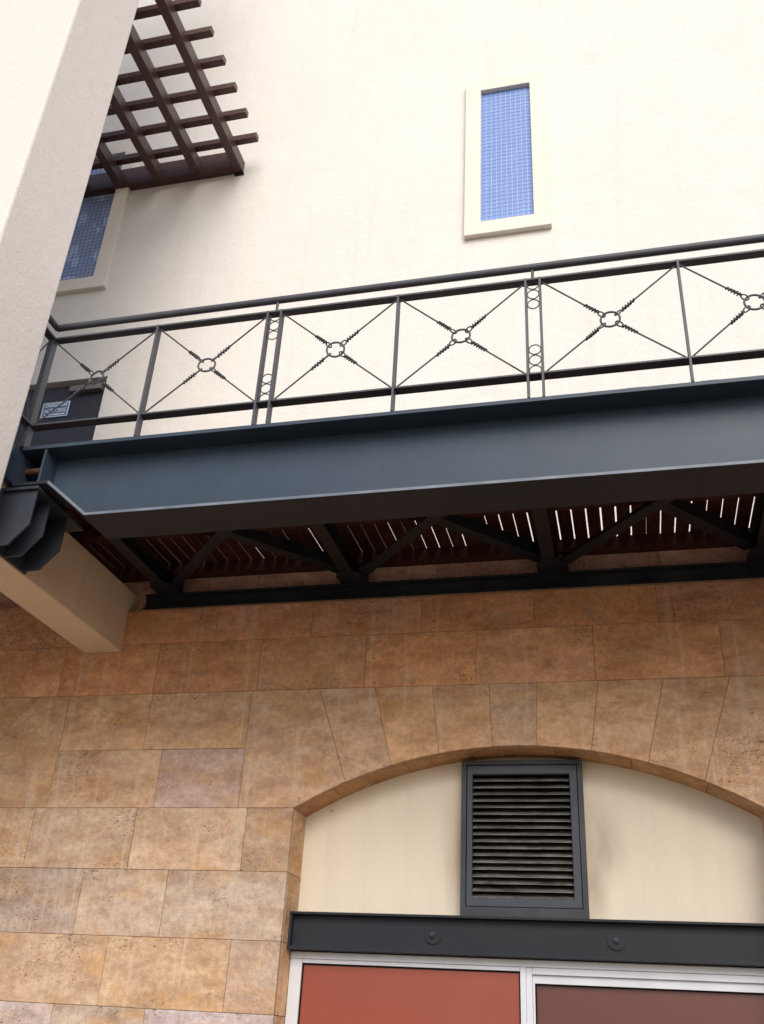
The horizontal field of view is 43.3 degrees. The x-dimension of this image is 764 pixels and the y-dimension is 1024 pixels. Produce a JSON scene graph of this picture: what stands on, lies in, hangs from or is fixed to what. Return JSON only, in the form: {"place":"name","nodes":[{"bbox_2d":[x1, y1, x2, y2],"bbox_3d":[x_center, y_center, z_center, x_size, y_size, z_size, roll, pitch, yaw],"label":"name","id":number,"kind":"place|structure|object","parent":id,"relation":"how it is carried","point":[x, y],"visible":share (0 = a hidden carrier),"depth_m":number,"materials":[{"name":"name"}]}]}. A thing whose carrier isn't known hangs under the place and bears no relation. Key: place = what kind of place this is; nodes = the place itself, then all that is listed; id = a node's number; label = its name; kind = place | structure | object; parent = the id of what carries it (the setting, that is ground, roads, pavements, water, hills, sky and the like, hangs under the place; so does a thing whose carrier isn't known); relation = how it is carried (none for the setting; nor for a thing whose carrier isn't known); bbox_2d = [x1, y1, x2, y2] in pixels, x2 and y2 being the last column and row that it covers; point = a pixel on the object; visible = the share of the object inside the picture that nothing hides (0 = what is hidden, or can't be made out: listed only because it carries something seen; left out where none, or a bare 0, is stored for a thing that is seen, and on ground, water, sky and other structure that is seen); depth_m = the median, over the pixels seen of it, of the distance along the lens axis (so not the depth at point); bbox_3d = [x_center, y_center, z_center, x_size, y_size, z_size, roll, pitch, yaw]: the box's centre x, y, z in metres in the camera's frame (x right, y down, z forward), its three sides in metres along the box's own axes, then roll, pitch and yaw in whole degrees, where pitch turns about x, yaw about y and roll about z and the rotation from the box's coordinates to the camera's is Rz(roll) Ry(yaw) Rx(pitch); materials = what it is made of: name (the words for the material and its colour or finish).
{"place":"outdoors","nodes":[
{"label":"outdoors","id":0,"kind":"place"},
{"bbox_2d":[0,0,763,1023],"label":"building","id":1,"kind":"structure","parent":0,"point":[528,806],"depth_m":6.67,"materials":[{"name":"stone"}]},
{"bbox_2d":[39,400,70,418],"bbox_3d":[-2.954,-0.925,8.707,0.280,0.172,0.009,-4,-30,13],"label":"door sign","id":2,"kind":"object","parent":1,"relation":"attached to","point":[62,410],"visible":0.96,"depth_m":8.70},
{"bbox_2d":[14,383,104,448],"bbox_3d":[-3.280,-0.243,8.437,1.581,2.041,0.150,-4,-30,13],"label":"door","id":3,"kind":"structure","parent":1,"relation":"in","point":[85,404],"depth_m":8.64,"materials":[{"name":"grey metal"}]},
{"bbox_2d":[0,0,138,652],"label":"concrete pier","id":4,"kind":"structure","parent":1,"relation":"attached to","point":[60,62],"depth_m":6.46,"materials":[{"name":"white paint"}]},
{"bbox_2d":[0,485,83,574],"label":"steel bracket","id":5,"kind":"object","parent":4,"relation":"attached to","point":[37,522],"visible":0.99,"depth_m":5.80,"materials":[{"name":"metal"}]},
{"bbox_2d":[56,142,137,295],"bbox_3d":[-2.970,-3.009,9.833,0.759,2.034,0.085,-4,-30,13],"label":"window","id":6,"kind":"structure","parent":1,"relation":"in","point":[88,264],"depth_m":9.63,"materials":[{"name":"blue"}]},
{"bbox_2d":[83,0,258,197],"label":"pergola","id":7,"kind":"object","parent":1,"relation":"attached to","point":[191,166],"visible":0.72,"depth_m":9.23,"materials":[{"name":"wood"}]},
{"bbox_2d":[3,375,763,609],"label":"footbridge","id":8,"kind":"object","parent":1,"relation":"attached to","point":[167,515],"visible":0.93,"depth_m":5.63,"materials":[{"name":"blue metal"}]},
{"bbox_2d":[19,234,763,448],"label":"railing","id":9,"kind":"object","parent":8,"relation":"on","point":[31,425],"visible":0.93,"depth_m":5.72,"materials":[{"name":"grey metal"}]},
{"bbox_2d":[464,70,551,239],"bbox_3d":[1.145,-3.308,8.858,0.759,2.034,0.085,-4,-30,13],"label":"window","id":10,"kind":"structure","parent":1,"relation":"in","point":[507,186],"depth_m":8.80,"materials":[{"name":"white"}]},
{"bbox_2d":[285,951,763,1023],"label":"shop window","id":11,"kind":"structure","parent":1,"relation":"in","point":[324,987],"depth_m":5.69,"materials":[{"name":"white glass"}]},
{"bbox_2d":[526,967,763,1023],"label":"shop window","id":12,"kind":"structure","parent":1,"relation":"in","point":[553,995],"depth_m":5.43,"materials":[{"name":"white glass"}]}
]}

